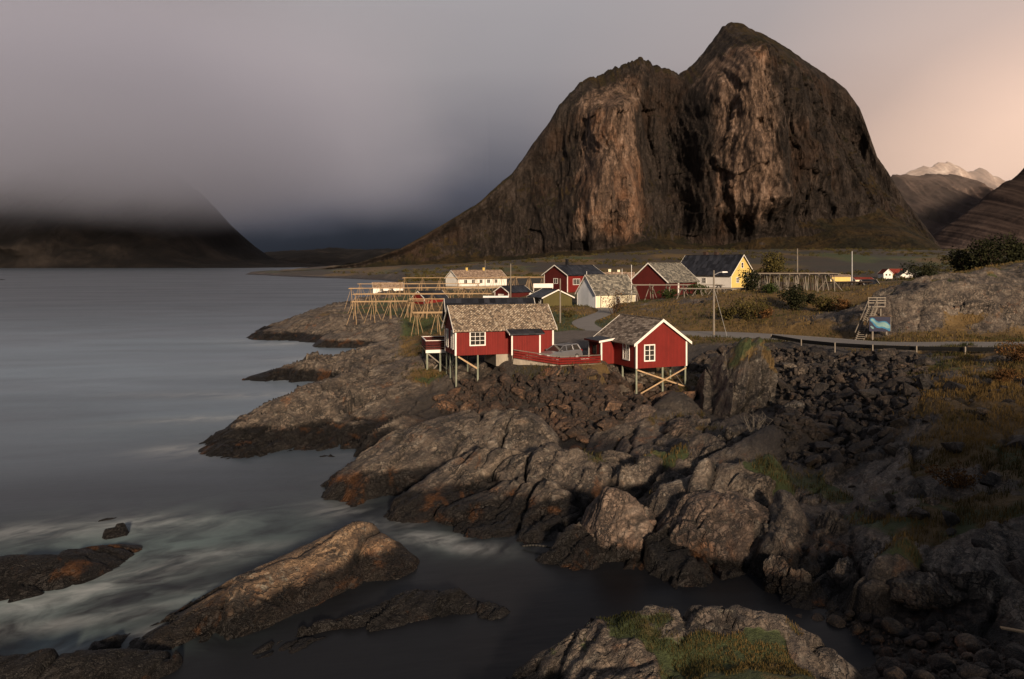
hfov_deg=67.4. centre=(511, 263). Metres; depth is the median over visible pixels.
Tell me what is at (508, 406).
boulder
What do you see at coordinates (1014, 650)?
boulder
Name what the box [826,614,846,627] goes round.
boulder
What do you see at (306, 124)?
sky
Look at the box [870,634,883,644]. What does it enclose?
boulder
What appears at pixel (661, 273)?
red barn
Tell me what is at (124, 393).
water
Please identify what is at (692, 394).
boulder
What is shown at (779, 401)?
boulder
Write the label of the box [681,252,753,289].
yellow house
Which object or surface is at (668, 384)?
boulder
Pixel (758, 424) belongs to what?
shrub
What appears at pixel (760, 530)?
outcrop
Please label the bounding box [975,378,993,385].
boulder
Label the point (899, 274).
white house
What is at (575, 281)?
window
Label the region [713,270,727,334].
lamp post
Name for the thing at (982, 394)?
grass
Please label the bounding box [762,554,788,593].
outcrop
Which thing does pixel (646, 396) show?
boulder
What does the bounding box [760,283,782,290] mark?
outcrop
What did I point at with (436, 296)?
red boathouse
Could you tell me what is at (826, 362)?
boulder
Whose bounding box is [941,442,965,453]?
boulder
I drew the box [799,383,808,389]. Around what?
boulder
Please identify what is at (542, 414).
boulder
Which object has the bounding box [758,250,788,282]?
tree
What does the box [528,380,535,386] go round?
boulder
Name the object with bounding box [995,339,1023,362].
shrub
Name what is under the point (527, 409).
boulder
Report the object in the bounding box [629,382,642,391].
boulder
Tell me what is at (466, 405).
boulder
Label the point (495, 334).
red cabin
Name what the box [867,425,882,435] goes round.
boulder
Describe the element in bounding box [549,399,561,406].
boulder
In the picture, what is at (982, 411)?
boulder
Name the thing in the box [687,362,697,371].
boulder
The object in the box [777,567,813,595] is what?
outcrop
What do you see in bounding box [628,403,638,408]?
boulder
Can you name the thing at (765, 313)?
shrub
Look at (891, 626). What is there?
boulder
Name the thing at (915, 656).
boulder
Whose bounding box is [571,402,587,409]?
boulder
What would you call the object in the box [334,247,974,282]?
undergrowth
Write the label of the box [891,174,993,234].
hills
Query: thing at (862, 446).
boulder
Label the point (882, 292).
outcrop
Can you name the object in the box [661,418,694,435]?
outcrop
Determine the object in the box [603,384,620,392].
boulder
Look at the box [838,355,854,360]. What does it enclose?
boulder
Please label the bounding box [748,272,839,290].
drying rack
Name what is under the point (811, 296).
shrub
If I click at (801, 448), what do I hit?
boulder
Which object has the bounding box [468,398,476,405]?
boulder
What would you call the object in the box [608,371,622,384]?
boulder
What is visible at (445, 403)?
boulder
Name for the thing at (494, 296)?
boat
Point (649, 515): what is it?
outcrop
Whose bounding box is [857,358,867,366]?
boulder
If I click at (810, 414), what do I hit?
boulder
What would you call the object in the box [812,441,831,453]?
boulder
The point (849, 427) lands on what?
boulder
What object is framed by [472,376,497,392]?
boulder
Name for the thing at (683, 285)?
drying rack
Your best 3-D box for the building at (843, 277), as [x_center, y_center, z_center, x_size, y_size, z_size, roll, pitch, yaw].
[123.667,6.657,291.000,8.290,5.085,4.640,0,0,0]
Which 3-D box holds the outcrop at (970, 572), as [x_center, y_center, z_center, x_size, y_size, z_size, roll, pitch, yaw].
[18.539,13.519,30.559,3.837,4.138,3.787,0,0,0]
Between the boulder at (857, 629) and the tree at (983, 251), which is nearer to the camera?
the boulder at (857, 629)
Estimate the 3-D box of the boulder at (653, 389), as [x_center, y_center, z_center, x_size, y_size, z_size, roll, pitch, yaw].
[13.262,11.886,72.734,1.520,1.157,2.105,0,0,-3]
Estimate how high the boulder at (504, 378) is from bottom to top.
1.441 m
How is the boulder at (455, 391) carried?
on the rubble at (554, 423)
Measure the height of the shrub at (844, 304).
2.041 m
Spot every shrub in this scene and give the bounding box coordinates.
[562,309,576,316]
[601,289,631,313]
[651,288,679,298]
[687,282,711,293]
[711,305,740,320]
[727,295,773,319]
[738,268,761,290]
[740,408,771,434]
[754,307,772,318]
[760,283,778,293]
[777,283,808,309]
[803,293,820,303]
[806,294,840,311]
[831,299,856,310]
[921,460,987,490]
[987,367,1023,382]
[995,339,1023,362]
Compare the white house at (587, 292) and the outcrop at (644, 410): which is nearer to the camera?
the outcrop at (644, 410)
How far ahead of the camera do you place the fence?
69.63 m
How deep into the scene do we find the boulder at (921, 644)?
26.95 m
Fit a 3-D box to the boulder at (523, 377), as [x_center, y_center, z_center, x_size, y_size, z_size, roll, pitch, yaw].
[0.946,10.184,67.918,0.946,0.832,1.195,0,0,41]
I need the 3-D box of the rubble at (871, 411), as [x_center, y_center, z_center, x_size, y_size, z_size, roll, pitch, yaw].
[26.133,9.995,64.229,19.002,4.654,39.738,0,0,0]
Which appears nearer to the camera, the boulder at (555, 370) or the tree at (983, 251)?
the boulder at (555, 370)
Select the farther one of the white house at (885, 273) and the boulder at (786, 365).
the white house at (885, 273)
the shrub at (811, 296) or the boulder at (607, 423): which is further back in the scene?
the shrub at (811, 296)
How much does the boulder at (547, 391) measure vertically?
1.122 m
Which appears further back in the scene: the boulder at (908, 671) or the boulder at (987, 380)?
the boulder at (987, 380)
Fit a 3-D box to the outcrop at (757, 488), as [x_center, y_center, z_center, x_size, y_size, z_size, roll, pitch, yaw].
[12.577,12.718,41.279,5.013,3.036,2.940,0,0,-35]
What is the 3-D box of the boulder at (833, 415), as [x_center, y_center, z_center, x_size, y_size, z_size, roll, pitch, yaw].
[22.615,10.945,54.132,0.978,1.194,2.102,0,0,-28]
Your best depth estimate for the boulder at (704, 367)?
76.92 m
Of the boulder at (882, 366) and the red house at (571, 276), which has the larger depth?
the red house at (571, 276)
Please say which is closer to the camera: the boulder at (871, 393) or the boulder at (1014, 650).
the boulder at (1014, 650)
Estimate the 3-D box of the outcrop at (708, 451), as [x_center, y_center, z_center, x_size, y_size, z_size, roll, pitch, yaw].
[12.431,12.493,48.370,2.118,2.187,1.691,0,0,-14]
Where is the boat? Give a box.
[483,296,507,297]
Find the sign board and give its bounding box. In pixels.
[869,316,890,339]
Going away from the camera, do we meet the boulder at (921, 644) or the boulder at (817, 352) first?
the boulder at (921, 644)
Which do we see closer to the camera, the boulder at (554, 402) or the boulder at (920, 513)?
the boulder at (920, 513)
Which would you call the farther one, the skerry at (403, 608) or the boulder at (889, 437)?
the boulder at (889, 437)
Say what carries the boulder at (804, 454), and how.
on the ground at (528, 475)
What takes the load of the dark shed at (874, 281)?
on the ground at (528, 475)
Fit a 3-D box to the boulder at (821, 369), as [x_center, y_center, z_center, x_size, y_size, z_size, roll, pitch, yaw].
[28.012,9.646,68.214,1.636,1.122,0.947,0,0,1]
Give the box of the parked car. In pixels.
[539,342,582,361]
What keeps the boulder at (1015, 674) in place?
on the ground at (528, 475)
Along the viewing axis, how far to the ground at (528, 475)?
46.81 m
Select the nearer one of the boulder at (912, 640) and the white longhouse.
the boulder at (912, 640)
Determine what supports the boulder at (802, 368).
on the ground at (528, 475)
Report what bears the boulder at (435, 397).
on the ground at (528, 475)
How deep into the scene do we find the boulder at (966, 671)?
23.23 m
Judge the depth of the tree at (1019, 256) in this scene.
160.04 m
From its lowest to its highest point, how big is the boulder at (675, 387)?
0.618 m
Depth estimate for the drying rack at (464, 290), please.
174.06 m
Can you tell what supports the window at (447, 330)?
in the red cabin at (495, 334)
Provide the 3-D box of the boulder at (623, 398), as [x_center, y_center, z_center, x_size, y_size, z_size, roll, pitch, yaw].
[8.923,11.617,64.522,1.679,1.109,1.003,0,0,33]
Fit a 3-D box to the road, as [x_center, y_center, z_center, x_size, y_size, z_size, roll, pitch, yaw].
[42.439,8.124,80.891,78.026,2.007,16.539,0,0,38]
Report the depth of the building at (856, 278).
299.83 m
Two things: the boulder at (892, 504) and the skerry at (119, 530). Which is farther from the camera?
the skerry at (119, 530)
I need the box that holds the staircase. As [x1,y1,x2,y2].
[855,297,885,339]
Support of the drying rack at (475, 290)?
on the ground at (528, 475)
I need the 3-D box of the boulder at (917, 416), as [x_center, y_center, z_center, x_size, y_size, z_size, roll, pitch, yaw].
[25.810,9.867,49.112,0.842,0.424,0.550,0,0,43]
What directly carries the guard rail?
on the ground at (528, 475)
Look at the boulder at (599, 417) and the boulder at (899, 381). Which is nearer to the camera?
the boulder at (899, 381)
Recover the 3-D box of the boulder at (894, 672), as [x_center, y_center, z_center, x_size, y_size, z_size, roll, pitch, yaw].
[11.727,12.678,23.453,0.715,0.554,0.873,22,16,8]
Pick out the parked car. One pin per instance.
(567, 349)
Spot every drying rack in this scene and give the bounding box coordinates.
[345,287,468,308]
[347,300,432,324]
[348,293,490,315]
[357,283,482,296]
[399,277,542,292]
[404,298,443,319]
[411,311,442,335]
[443,287,497,295]
[498,276,543,289]
[627,284,724,302]
[677,288,746,297]
[745,272,842,291]
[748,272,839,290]
[823,281,871,290]
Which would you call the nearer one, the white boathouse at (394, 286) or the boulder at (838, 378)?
the boulder at (838, 378)
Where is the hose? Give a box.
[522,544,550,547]
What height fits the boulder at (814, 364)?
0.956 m
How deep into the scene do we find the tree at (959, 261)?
164.82 m
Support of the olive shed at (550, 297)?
on the ground at (528, 475)
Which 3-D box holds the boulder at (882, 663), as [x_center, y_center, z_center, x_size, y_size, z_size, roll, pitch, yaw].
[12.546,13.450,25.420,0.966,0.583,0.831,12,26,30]
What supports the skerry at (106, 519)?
in the water
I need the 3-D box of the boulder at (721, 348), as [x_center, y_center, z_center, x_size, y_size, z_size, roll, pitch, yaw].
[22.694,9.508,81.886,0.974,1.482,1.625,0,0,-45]
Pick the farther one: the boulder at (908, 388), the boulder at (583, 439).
the boulder at (583, 439)
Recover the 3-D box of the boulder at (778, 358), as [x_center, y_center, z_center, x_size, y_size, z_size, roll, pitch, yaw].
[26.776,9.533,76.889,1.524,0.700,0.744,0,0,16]
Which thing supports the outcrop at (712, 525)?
on the ground at (528, 475)
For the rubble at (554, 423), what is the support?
on the ground at (528, 475)
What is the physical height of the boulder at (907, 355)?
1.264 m
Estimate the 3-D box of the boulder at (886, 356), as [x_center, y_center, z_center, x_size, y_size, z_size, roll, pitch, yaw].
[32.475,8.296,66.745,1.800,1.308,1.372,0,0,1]
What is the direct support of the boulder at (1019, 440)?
on the ground at (528, 475)
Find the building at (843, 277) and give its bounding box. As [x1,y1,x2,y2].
[826,274,850,280]
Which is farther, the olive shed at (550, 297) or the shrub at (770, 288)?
the olive shed at (550, 297)
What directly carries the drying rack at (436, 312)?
on the ground at (528, 475)
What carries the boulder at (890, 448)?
on the ground at (528, 475)
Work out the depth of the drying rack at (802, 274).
132.15 m
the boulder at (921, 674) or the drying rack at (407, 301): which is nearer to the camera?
the boulder at (921, 674)
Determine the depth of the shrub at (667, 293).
136.59 m
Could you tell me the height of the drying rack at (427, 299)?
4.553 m
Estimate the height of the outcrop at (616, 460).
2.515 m
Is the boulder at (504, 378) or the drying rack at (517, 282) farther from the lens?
the drying rack at (517, 282)
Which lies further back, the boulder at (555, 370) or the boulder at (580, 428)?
the boulder at (555, 370)
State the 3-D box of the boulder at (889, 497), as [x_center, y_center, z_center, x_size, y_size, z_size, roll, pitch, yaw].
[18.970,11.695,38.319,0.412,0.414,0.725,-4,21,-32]
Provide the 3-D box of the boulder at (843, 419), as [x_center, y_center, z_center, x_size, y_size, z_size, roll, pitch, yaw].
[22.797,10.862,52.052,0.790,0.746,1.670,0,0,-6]
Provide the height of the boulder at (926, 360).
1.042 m
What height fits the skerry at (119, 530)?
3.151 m
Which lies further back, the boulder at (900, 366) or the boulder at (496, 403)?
the boulder at (496, 403)
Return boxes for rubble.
[437,366,685,440]
[687,343,930,468]
[827,613,1023,678]
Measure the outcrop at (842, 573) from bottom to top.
2.959 m
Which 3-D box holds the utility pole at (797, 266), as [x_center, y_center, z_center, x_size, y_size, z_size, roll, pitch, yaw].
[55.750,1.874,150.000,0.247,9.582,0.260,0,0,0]
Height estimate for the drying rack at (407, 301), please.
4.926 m
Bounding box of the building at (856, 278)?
[853,277,872,280]
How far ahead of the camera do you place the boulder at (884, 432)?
46.78 m
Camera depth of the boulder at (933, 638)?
26.96 m
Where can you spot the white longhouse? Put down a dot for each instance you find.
(483, 282)
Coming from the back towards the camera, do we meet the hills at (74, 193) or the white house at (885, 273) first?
the hills at (74, 193)
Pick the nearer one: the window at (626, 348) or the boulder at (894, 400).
the boulder at (894, 400)
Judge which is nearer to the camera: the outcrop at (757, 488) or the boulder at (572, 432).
the outcrop at (757, 488)
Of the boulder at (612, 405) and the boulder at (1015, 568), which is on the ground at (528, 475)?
the boulder at (612, 405)
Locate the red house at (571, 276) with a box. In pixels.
[542,259,603,292]
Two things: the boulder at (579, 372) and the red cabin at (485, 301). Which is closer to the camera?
the boulder at (579, 372)
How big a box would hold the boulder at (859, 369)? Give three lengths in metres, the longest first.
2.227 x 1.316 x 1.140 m
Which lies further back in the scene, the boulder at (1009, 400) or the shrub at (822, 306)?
the shrub at (822, 306)
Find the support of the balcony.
attached to the red house at (571, 276)
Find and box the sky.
[0,0,1023,252]
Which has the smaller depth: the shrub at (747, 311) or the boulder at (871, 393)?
the boulder at (871, 393)
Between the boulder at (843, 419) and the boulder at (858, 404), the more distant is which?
the boulder at (858, 404)
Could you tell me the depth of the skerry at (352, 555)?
31.36 m
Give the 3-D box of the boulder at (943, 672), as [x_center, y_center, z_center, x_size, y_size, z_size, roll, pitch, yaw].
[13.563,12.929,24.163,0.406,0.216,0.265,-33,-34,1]
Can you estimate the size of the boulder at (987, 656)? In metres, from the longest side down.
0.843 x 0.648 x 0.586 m
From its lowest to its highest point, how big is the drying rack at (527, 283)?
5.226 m
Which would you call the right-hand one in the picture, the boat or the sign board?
the sign board
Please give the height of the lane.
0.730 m
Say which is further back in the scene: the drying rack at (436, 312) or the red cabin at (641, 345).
the drying rack at (436, 312)
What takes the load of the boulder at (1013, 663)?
on the ground at (528, 475)
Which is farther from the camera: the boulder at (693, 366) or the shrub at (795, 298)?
the shrub at (795, 298)
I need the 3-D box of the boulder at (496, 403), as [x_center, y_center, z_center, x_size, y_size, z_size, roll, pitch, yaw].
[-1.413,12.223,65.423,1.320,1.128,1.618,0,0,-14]
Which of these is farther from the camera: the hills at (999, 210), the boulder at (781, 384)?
the hills at (999, 210)
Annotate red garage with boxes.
[493,285,531,296]
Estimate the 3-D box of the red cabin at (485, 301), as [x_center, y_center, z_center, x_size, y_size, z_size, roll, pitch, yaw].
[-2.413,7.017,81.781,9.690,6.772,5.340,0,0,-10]
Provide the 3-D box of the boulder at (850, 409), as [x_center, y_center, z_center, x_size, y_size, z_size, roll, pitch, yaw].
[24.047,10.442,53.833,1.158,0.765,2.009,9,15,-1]
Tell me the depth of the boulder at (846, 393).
57.91 m
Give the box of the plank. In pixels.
[1000,626,1023,632]
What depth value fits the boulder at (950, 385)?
52.57 m
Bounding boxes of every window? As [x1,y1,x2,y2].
[446,328,448,346]
[451,330,453,349]
[469,331,485,345]
[553,278,557,283]
[573,279,579,284]
[622,344,629,360]
[644,344,654,361]
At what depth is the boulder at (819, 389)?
62.66 m
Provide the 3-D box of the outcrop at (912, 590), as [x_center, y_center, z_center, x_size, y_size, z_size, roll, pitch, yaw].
[16.143,13.202,30.099,2.146,2.204,2.858,0,0,-43]
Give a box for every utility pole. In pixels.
[510,264,510,296]
[559,278,560,322]
[600,275,600,309]
[797,249,797,286]
[851,251,852,284]
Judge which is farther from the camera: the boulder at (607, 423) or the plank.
the boulder at (607, 423)
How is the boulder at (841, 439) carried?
on the ground at (528, 475)
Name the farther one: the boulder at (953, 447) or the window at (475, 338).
the window at (475, 338)
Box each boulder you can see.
[431,398,457,410]
[432,394,444,400]
[448,387,460,394]
[458,401,471,409]
[460,379,468,384]
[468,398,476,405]
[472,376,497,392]
[484,387,501,397]
[487,399,502,409]
[499,373,512,385]
[506,404,517,409]
[511,387,525,399]
[518,374,529,381]
[519,408,534,412]
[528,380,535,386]
[531,387,537,396]
[535,412,548,418]
[540,386,557,398]
[542,365,561,376]
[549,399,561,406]
[557,404,568,410]
[558,381,579,392]
[559,419,569,426]
[565,426,578,437]
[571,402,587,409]
[573,364,585,381]
[575,425,584,431]
[577,436,588,442]
[586,368,597,376]
[586,420,593,426]
[587,429,601,433]
[591,414,603,420]
[597,418,620,429]
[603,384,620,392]
[604,400,622,410]
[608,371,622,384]
[616,396,627,401]
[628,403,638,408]
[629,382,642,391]
[630,393,646,402]
[631,394,643,401]
[643,393,650,398]
[644,383,659,392]
[649,391,665,400]
[652,397,660,403]
[664,382,673,387]
[669,385,679,390]
[683,390,697,400]
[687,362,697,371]
[693,354,704,361]
[702,364,711,370]
[717,345,727,352]
[765,417,783,424]
[775,355,783,361]
[776,399,787,404]
[777,379,789,390]
[779,406,798,413]
[780,422,799,430]
[781,362,797,369]
[788,392,797,399]
[796,363,811,374]
[796,417,819,427]
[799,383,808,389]
[799,446,809,451]
[801,451,819,458]
[804,454,822,466]
[807,412,817,417]
[808,349,825,355]
[810,363,822,365]
[811,613,824,621]
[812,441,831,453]
[813,383,828,396]
[816,366,830,373]
[817,422,836,435]
[821,360,829,365]
[822,355,834,358]
[822,411,841,420]
[823,374,833,379]
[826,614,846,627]
[830,437,848,444]
[831,450,844,463]
[833,372,845,383]
[835,387,859,400]
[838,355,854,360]
[840,417,855,424]
[842,422,865,436]
[844,405,859,413]
[844,610,854,616]
[848,438,872,453]
[849,365,871,375]
[851,401,862,408]
[852,624,863,634]
[854,381,865,391]
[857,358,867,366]
[857,388,882,399]
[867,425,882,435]
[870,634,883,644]
[874,352,892,361]
[874,364,885,370]
[875,395,893,400]
[875,656,904,676]
[876,414,886,422]
[877,426,901,437]
[877,432,894,445]
[878,377,912,389]
[879,647,893,656]
[880,348,897,354]
[881,617,908,637]
[882,442,897,456]
[883,666,906,678]
[885,492,895,501]
[889,416,907,427]
[889,501,896,507]
[890,369,907,377]
[891,397,907,407]
[894,363,912,368]
[896,352,920,358]
[903,382,918,397]
[903,667,915,677]
[904,634,924,646]
[905,618,913,624]
[906,507,929,519]
[908,649,925,665]
[909,414,921,418]
[912,374,929,380]
[913,669,935,678]
[915,356,935,365]
[915,640,928,648]
[916,376,934,389]
[922,416,930,421]
[924,632,941,644]
[927,653,956,672]
[937,669,948,677]
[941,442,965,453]
[942,510,959,526]
[943,381,965,391]
[954,633,980,653]
[954,659,963,665]
[956,663,988,678]
[961,652,973,659]
[971,537,993,549]
[973,649,999,665]
[974,662,991,670]
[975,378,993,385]
[977,407,988,414]
[980,472,997,485]
[988,674,1000,678]
[1001,399,1015,402]
[1003,558,1023,583]
[1004,436,1023,449]
[1004,642,1023,663]
[1007,658,1023,671]
[1008,669,1023,678]
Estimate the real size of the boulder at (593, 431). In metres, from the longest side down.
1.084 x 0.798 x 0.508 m
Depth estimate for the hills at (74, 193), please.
2847.47 m
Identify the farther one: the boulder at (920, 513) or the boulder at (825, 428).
the boulder at (825, 428)
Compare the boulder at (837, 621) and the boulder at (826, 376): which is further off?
the boulder at (826, 376)
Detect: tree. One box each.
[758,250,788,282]
[899,259,939,278]
[940,246,989,272]
[964,232,1023,266]
[994,239,1023,263]
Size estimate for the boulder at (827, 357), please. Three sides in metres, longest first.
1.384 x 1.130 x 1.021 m
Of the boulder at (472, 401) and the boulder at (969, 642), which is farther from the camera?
the boulder at (472, 401)
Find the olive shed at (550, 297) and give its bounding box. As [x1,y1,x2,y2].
[527,288,574,306]
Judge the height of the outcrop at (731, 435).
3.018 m
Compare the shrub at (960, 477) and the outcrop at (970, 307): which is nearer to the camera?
the shrub at (960, 477)
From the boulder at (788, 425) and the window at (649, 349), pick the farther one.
the window at (649, 349)
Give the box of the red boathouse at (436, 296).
[412,290,448,303]
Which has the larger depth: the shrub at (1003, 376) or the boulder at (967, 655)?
the shrub at (1003, 376)
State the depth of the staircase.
90.54 m
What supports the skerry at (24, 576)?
in the water
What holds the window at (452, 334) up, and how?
in the red cabin at (495, 334)
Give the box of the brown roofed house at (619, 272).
[603,269,634,278]
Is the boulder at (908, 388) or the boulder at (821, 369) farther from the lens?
the boulder at (821, 369)
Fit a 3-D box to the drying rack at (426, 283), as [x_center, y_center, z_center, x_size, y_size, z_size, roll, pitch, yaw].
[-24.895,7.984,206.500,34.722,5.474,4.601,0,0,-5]
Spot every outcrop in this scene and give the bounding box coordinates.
[580,486,654,561]
[599,450,637,470]
[622,404,656,426]
[641,504,656,528]
[651,471,685,491]
[655,489,769,569]
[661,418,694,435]
[694,337,777,417]
[698,445,722,459]
[717,425,755,446]
[726,472,775,506]
[752,517,768,547]
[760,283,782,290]
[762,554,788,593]
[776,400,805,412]
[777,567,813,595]
[815,510,849,536]
[826,556,859,589]
[866,288,893,300]
[887,569,963,611]
[920,545,1013,599]
[943,300,1016,317]
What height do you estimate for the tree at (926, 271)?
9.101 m
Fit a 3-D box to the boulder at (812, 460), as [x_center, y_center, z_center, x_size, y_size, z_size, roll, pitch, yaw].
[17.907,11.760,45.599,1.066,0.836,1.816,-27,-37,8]
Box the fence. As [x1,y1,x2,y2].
[513,349,600,365]
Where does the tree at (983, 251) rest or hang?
on the ground at (528, 475)
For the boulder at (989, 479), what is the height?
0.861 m
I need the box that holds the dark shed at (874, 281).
[857,279,879,284]
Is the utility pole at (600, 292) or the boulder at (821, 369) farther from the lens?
the utility pole at (600, 292)
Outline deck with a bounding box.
[421,336,453,370]
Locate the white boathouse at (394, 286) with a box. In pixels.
[371,282,403,292]
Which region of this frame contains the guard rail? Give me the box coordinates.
[770,334,1013,353]
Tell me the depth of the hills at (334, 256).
5936.90 m
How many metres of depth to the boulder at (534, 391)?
65.61 m
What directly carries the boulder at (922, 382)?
on the ground at (528, 475)
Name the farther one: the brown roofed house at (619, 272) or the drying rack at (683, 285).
the brown roofed house at (619, 272)
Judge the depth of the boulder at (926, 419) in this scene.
47.61 m
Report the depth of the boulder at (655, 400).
64.87 m
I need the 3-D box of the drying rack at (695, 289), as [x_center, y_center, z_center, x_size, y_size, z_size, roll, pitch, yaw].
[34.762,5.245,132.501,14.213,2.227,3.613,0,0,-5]
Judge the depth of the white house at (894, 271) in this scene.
399.43 m
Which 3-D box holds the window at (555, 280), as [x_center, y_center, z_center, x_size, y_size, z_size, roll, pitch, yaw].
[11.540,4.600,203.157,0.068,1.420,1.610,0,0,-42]
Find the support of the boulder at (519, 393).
on the ground at (528, 475)
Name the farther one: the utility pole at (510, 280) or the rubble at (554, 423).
the utility pole at (510, 280)
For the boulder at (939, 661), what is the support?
on the ground at (528, 475)
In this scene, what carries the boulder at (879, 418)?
on the ground at (528, 475)
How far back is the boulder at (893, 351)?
68.55 m
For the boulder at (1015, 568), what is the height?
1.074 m
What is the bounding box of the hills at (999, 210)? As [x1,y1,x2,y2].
[932,168,1023,248]
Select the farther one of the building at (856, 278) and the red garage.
the building at (856, 278)
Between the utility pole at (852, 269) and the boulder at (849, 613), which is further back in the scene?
the utility pole at (852, 269)
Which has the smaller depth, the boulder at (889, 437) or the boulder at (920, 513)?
the boulder at (920, 513)
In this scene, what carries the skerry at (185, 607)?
in the water
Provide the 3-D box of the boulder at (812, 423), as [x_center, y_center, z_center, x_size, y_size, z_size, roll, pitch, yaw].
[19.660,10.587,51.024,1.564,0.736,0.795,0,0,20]
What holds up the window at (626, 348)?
in the red cabin at (641, 345)
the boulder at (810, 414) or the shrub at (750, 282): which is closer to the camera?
the boulder at (810, 414)
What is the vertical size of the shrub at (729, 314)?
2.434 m
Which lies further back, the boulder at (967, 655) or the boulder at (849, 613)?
the boulder at (849, 613)
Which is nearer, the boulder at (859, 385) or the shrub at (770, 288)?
the boulder at (859, 385)
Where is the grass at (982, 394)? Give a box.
[390,260,1023,678]
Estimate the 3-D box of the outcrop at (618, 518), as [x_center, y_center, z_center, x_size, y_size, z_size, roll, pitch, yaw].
[5.093,14.033,38.085,3.825,5.965,4.558,0,0,0]
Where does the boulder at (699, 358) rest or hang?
on the ground at (528, 475)
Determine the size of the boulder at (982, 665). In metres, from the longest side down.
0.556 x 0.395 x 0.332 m
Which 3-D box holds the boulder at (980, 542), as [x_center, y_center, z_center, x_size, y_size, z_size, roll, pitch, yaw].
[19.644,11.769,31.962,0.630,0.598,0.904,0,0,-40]
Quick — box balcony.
[533,283,552,291]
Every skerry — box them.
[0,544,142,602]
[0,648,182,678]
[88,521,419,650]
[98,517,116,521]
[102,523,128,539]
[164,594,205,621]
[252,587,510,658]
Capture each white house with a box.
[575,274,637,307]
[877,269,892,278]
[889,269,901,277]
[895,270,908,277]
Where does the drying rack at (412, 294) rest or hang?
on the ground at (528, 475)
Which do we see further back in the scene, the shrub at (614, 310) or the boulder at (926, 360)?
the shrub at (614, 310)
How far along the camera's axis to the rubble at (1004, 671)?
26.41 m
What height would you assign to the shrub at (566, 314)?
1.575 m
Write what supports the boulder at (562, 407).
on the ground at (528, 475)
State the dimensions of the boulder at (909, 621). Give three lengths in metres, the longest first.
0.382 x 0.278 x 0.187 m
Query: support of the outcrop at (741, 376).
on the ground at (528, 475)
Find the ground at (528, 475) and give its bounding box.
[198,249,1023,678]
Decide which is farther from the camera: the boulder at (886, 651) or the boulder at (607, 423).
the boulder at (607, 423)
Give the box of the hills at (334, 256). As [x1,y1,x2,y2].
[264,247,399,264]
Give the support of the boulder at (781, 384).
on the ground at (528, 475)
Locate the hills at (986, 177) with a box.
[906,162,1005,188]
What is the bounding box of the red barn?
[630,262,699,299]
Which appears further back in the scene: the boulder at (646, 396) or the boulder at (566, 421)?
the boulder at (646, 396)
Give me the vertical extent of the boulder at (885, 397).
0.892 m
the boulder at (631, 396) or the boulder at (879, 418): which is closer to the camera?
the boulder at (879, 418)
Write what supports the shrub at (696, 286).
on the ground at (528, 475)
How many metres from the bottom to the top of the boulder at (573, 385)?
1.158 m
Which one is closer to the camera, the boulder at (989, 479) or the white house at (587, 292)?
the boulder at (989, 479)
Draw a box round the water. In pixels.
[0,265,876,678]
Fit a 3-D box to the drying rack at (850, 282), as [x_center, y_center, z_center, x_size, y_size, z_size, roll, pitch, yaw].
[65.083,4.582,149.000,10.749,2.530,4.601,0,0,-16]
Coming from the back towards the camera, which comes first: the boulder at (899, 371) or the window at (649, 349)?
the window at (649, 349)
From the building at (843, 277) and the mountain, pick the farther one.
the mountain
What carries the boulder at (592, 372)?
on the ground at (528, 475)
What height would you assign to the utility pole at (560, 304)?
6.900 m
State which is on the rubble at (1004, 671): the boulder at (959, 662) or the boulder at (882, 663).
the boulder at (959, 662)
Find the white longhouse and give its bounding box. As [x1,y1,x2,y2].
[444,268,506,288]
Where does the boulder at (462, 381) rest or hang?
on the ground at (528, 475)
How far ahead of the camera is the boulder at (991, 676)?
22.94 m
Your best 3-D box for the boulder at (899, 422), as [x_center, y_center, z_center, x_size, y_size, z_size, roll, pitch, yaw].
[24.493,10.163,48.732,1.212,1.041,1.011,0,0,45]
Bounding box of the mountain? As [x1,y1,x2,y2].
[279,22,940,271]
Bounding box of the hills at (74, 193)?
[0,104,332,267]
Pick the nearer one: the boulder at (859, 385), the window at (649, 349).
the boulder at (859, 385)
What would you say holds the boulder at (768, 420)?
on the rubble at (871, 411)
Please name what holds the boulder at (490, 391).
on the ground at (528, 475)
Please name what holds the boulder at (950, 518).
on the ground at (528, 475)
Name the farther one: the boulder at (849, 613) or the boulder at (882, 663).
the boulder at (849, 613)
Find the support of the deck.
on the ground at (528, 475)
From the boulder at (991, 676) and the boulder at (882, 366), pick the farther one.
the boulder at (882, 366)
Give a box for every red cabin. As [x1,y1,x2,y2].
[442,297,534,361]
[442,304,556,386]
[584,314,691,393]
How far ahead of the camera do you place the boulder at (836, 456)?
44.67 m
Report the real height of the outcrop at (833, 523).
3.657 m
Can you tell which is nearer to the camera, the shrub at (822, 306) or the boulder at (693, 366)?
the boulder at (693, 366)
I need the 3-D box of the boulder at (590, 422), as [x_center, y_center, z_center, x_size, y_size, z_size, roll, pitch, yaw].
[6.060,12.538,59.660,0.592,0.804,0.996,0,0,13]
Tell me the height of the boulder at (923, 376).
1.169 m
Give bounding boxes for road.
[680,331,1023,346]
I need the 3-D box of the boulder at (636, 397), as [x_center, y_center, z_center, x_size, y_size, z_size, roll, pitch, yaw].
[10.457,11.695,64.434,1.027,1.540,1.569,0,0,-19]
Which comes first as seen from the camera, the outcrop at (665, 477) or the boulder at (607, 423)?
the outcrop at (665, 477)
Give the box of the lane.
[572,307,616,330]
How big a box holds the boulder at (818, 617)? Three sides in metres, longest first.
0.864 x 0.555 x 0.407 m
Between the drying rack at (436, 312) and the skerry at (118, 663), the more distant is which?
the drying rack at (436, 312)

